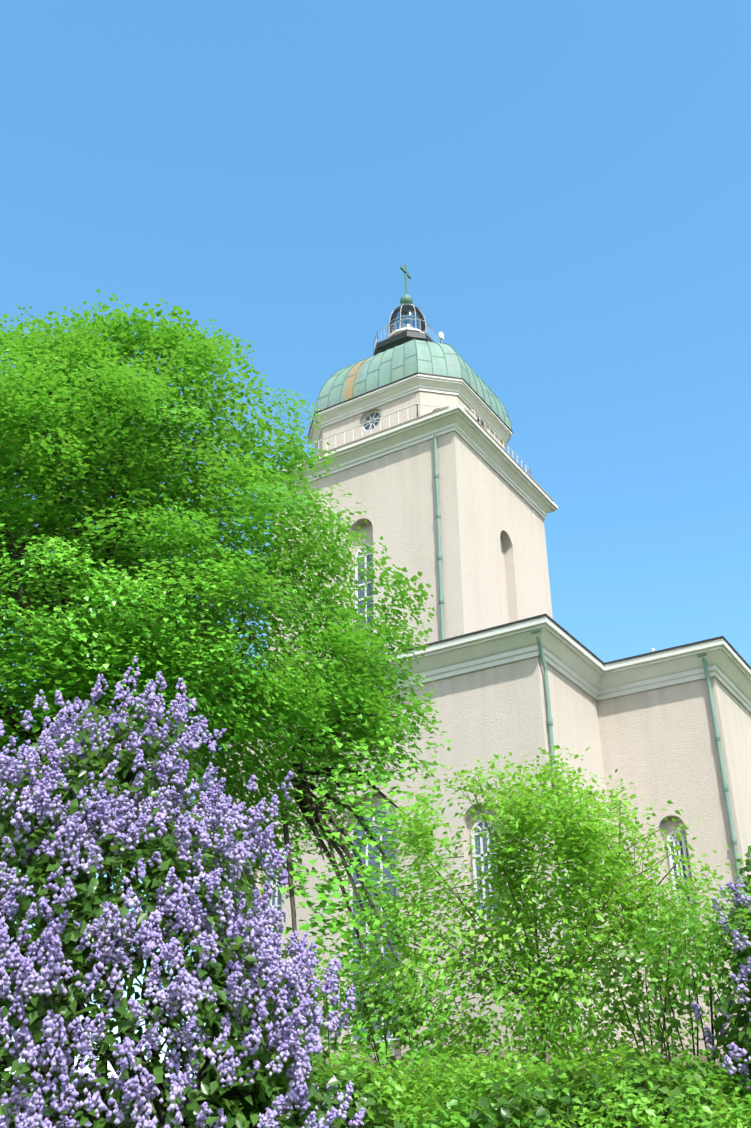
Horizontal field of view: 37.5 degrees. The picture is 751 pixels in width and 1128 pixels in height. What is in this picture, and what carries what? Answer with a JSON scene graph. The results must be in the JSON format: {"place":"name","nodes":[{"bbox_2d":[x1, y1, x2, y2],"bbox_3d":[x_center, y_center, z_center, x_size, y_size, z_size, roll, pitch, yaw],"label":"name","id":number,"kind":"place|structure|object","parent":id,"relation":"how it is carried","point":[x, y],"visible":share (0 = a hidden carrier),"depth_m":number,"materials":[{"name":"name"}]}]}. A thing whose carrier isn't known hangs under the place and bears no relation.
{"place":"outdoors","nodes":[
{"label":"outdoors","id":0,"kind":"place"},
{"bbox_2d":[0,289,438,1084],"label":"linden","id":1,"kind":"object","parent":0,"point":[74,395],"depth_m":19.89,"materials":[{"name":"green plant"}]},
{"bbox_2d":[1,1074,749,1127],"bbox_3d":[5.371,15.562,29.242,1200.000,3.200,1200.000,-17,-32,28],"label":"ground","id":2,"kind":"structure","parent":0,"point":[93,1091],"depth_m":8.19,"materials":[{"name":"green plant"}]},
{"bbox_2d":[0,777,292,1127],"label":"lilac branches","id":3,"kind":"object","parent":2,"relation":"on","point":[159,1108],"visible":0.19,"depth_m":7.46,"materials":[{"name":"brown plant"}]},
{"bbox_2d":[0,702,342,1127],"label":"lilac leaves","id":4,"kind":"object","parent":3,"relation":"attached to","point":[84,901],"visible":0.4,"depth_m":7.36,"materials":[{"name":"green plant"}]},
{"bbox_2d":[0,656,364,1127],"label":"lilac flowers","id":5,"kind":"object","parent":3,"relation":"attached to","point":[286,1039],"visible":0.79,"depth_m":7.16,"materials":[{"name":"purple plant"}]},
{"bbox_2d":[259,692,482,1075],"bbox_3d":[-0.141,5.121,16.198,3.283,8.337,7.692,1,-28,-2],"label":"tree","id":6,"kind":"object","parent":2,"relation":"on","point":[329,887],"depth_m":17.08,"materials":[{"name":"green plant"}]},
{"bbox_2d":[214,657,750,1059],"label":"church wall","id":7,"kind":"structure","parent":2,"relation":"on","point":[659,745],"depth_m":36.38,"materials":[{"name":"beige paint"}]},
{"bbox_2d":[263,865,283,948],"bbox_3d":[-3.505,11.610,38.058,0.900,3.300,0.066,-17,-32,28],"label":"window frame","id":8,"kind":"object","parent":7,"relation":"attached to","point":[276,894],"visible":0.08,"depth_m":38.07,"materials":[{"name":"white wood"}]},
{"bbox_2d":[267,866,281,948],"bbox_3d":[-3.499,11.615,38.067,0.700,3.100,0.001,-17,-32,28],"label":"window glass","id":9,"kind":"object","parent":8,"relation":"in","point":[273,899],"depth_m":38.12,"materials":[{"name":"glass"}]},
{"bbox_2d":[349,807,400,1043],"bbox_3d":[-0.032,11.451,35.644,1.900,7.320,0.066,-17,-32,28],"label":"window frame","id":10,"kind":"object","parent":7,"relation":"attached to","point":[378,882],"visible":0.19,"depth_m":36.00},
{"bbox_2d":[352,810,397,1039],"bbox_3d":[-0.026,11.456,35.653,1.700,7.120,0.001,-17,-32,28],"label":"window glass","id":11,"kind":"object","parent":10,"relation":"in","point":[372,862],"visible":0.06,"depth_m":36.12,"materials":[{"name":"clear glass"}]},
{"bbox_2d":[267,431,552,678],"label":"tower shaft","id":12,"kind":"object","parent":7,"relation":"on","point":[495,572],"visible":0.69,"depth_m":41.37,"materials":[{"name":"beige paint"}]},
{"bbox_2d":[355,544,372,634],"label":"tower window frame","id":13,"kind":"object","parent":12,"relation":"attached to","point":[356,568],"visible":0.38,"depth_m":41.48,"materials":[{"name":"white wood"}]},
{"bbox_2d":[358,547,373,642],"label":"tower window glass","id":14,"kind":"object","parent":13,"relation":"in","point":[369,589],"visible":0.33,"depth_m":41.21,"materials":[{"name":"grey glass"}]},
{"bbox_2d":[261,404,557,519],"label":"tower cornice","id":15,"kind":"structure","parent":12,"relation":"on","point":[465,426],"depth_m":43.12,"materials":[{"name":"beige paint"}]},
{"bbox_2d":[275,406,553,501],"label":"flashing","id":16,"kind":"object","parent":15,"relation":"on","point":[426,415],"depth_m":43.08,"materials":[{"name":"grey metal"}]},
{"bbox_2d":[316,391,504,454],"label":"tower","id":17,"kind":"structure","parent":12,"relation":"on","point":[431,398],"depth_m":44.74,"materials":[{"name":"paint"}]},
{"bbox_2d":[362,410,380,430],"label":"round window frame","id":18,"kind":"object","parent":17,"relation":"attached to","point":[367,415],"visible":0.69,"depth_m":45.36,"materials":[{"name":"white wood"}]},
{"bbox_2d":[364,412,380,429],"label":"round window glass","id":19,"kind":"object","parent":18,"relation":"in","point":[368,419],"visible":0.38,"depth_m":45.33,"materials":[{"name":"glass"}]},
{"bbox_2d":[308,374,511,447],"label":"cornice","id":20,"kind":"structure","parent":17,"relation":"on","point":[465,393],"depth_m":45.31,"materials":[{"name":"beige paint"}]},
{"bbox_2d":[308,372,512,436],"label":"dome eave trim","id":21,"kind":"structure","parent":20,"relation":"on","point":[402,379],"depth_m":45.30,"materials":[{"name":"grey"}]},
{"bbox_2d":[308,339,511,433],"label":"dome seams","id":22,"kind":"object","parent":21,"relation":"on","point":[457,354],"visible":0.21,"depth_m":46.37,"materials":[{"name":"green metal"}]},
{"bbox_2d":[309,340,510,429],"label":"dome","id":23,"kind":"structure","parent":21,"relation":"on","point":[453,367],"depth_m":45.75,"materials":[{"name":"teal metal"}]},
{"bbox_2d":[373,331,431,355],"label":"lantern base","id":24,"kind":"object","parent":23,"relation":"on","point":[394,341],"depth_m":48.89,"materials":[{"name":"grey metal"}]},
{"bbox_2d":[387,327,423,338],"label":"lantern base ring","id":25,"kind":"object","parent":24,"relation":"on","point":[396,331],"depth_m":49.70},
{"bbox_2d":[387,304,426,334],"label":"lantern frame","id":26,"kind":"object","parent":25,"relation":"on","point":[403,316],"visible":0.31,"depth_m":50.51,"materials":[{"name":"white metal"}]},
{"bbox_2d":[388,305,424,333],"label":"lantern glass","id":27,"kind":"object","parent":26,"relation":"in","point":[396,311],"visible":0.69,"depth_m":51.29,"materials":[{"name":"glass"}]},
{"bbox_2d":[399,294,413,314],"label":"finial ball","id":28,"kind":"object","parent":26,"relation":"on","point":[406,299],"visible":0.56,"depth_m":51.34,"materials":[{"name":"green metal"}]},
{"bbox_2d":[400,263,410,294],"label":"cross","id":29,"kind":"object","parent":28,"relation":"on","point":[404,270],"visible":0.82,"depth_m":52.21,"materials":[{"name":"teal metal"}]},
{"bbox_2d":[401,324,413,327],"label":"lantern lamp","id":30,"kind":"object","parent":25,"relation":"on","point":[404,325],"depth_m":50.55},
{"bbox_2d":[373,318,441,348],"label":"railing","id":31,"kind":"object","parent":24,"relation":"on","point":[406,329],"visible":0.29,"depth_m":49.32,"materials":[{"name":"metal"}]},
{"bbox_2d":[297,403,530,475],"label":"balcony rail","id":32,"kind":"object","parent":12,"relation":"on","point":[417,404],"visible":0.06,"depth_m":43.98,"materials":[{"name":"grey metal"}]},
{"bbox_2d":[433,435,444,639],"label":"drainpipe","id":33,"kind":"structure","parent":12,"relation":"attached to","point":[439,554],"depth_m":39.54,"materials":[{"name":"metal"}]},
{"bbox_2d":[205,616,750,772],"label":"cornice","id":34,"kind":"structure","parent":7,"relation":"on","point":[569,658],"depth_m":37.70,"materials":[{"name":"beige paint"}]},
{"bbox_2d":[209,613,750,753],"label":"roof edge","id":35,"kind":"object","parent":34,"relation":"on","point":[582,645],"visible":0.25,"depth_m":37.47,"materials":[{"name":"grey"}]},
{"bbox_2d":[531,630,706,656],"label":"downspout outlets","id":36,"kind":"object","parent":34,"relation":"on","point":[698,655],"visible":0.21,"depth_m":37.48,"materials":[{"name":"green metal"}]},
{"bbox_2d":[471,819,502,927],"bbox_3d":[3.425,9.505,34.171,0.900,3.300,0.066,-17,-32,28],"label":"window frame","id":37,"kind":"object","parent":7,"relation":"attached to","point":[477,823],"visible":0.33,"depth_m":34.40,"materials":[{"name":"white wood"}]},
{"bbox_2d":[475,823,497,923],"bbox_3d":[3.432,9.510,34.180,0.700,3.100,0.001,-17,-32,28],"label":"window glass","id":38,"kind":"object","parent":37,"relation":"in","point":[477,844],"visible":0.28,"depth_m":34.43,"materials":[{"name":"glass"}]},
{"bbox_2d":[536,636,581,1067],"bbox_3d":[5.435,8.123,33.047,0.252,13.009,0.713,-9,-29,15],"label":"drainpipe","id":39,"kind":"object","parent":7,"relation":"attached to","point":[549,719],"visible":0.35,"depth_m":35.10,"materials":[{"name":"metal"}]},
{"bbox_2d":[667,831,696,928],"bbox_3d":[9.875,10.170,35.753,0.600,3.100,0.066,-17,-32,28],"label":"window frame","id":40,"kind":"object","parent":7,"relation":"attached to","point":[671,861],"visible":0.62,"depth_m":36.02,"materials":[{"name":"white wood"}]},
{"bbox_2d":[670,834,691,920],"bbox_3d":[9.882,10.175,35.762,0.400,2.900,0.001,-17,-32,28],"label":"window glass","id":41,"kind":"object","parent":40,"relation":"in","point":[684,869],"visible":0.11,"depth_m":35.97,"materials":[{"name":"glass"}]},
{"bbox_2d":[702,658,746,920],"bbox_3d":[11.285,8.976,34.746,0.179,12.994,0.453,-17,-32,28],"label":"downspout","id":42,"kind":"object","parent":7,"relation":"attached to","point":[725,789],"depth_m":35.98,"materials":[{"name":"metal"}]},
{"bbox_2d":[241,915,727,1127],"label":"shrub leaves","id":43,"kind":"object","parent":2,"relation":"on","point":[673,1088],"visible":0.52,"depth_m":7.73,"materials":[{"name":"green plant"}]},
{"bbox_2d":[230,859,750,1127],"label":"shrub leaves","id":44,"kind":"object","parent":2,"relation":"on","point":[727,1083],"visible":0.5,"depth_m":8.10,"materials":[{"name":"green plant"}]},
{"bbox_2d":[290,920,750,1127],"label":"shrub stems","id":45,"kind":"object","parent":2,"relation":"on","point":[665,1029],"visible":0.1,"depth_m":9.08,"materials":[{"name":"brown plant"}]},
{"bbox_2d":[332,1043,750,1127],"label":"shrub leaves","id":46,"kind":"object","parent":2,"relation":"on","point":[395,1090],"visible":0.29,"depth_m":7.71,"materials":[{"name":"green plant"}]},
{"bbox_2d":[332,745,750,1105],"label":"shrub","id":47,"kind":"object","parent":2,"relation":"on","point":[585,858],"depth_m":10.38,"materials":[{"name":"green plant"}]},
{"bbox_2d":[0,0,750,1079],"label":"sky","id":48,"kind":"structure","parent":0,"point":[562,188],"materials":[{"name":"blue"}]},
{"bbox_2d":[439,331,443,339],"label":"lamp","id":49,"kind":"object","parent":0,"point":[441,335],"visible":0.4,"depth_m":50.59,"materials":[{"name":"white"}]},
{"bbox_2d":[289,1048,730,1074],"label":"church plinth","id":50,"kind":"structure","parent":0,"point":[502,1054],"depth_m":32.49,"materials":[{"name":"grey stone"}]},
{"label":"lilac stems","id":51,"kind":"object","parent":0,"visible":0},
{"bbox_2d":[690,856,750,1091],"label":"lilac flowers","id":52,"kind":"object","parent":51,"relation":"attached to","point":[734,934],"visible":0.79,"depth_m":8.20,"materials":[{"name":"purple plant"}]},
{"bbox_2d":[712,846,750,1074],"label":"lilac leaves","id":53,"kind":"object","parent":51,"relation":"attached to","point":[735,1035],"visible":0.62,"depth_m":8.36,"materials":[{"name":"green plant"}]}
]}

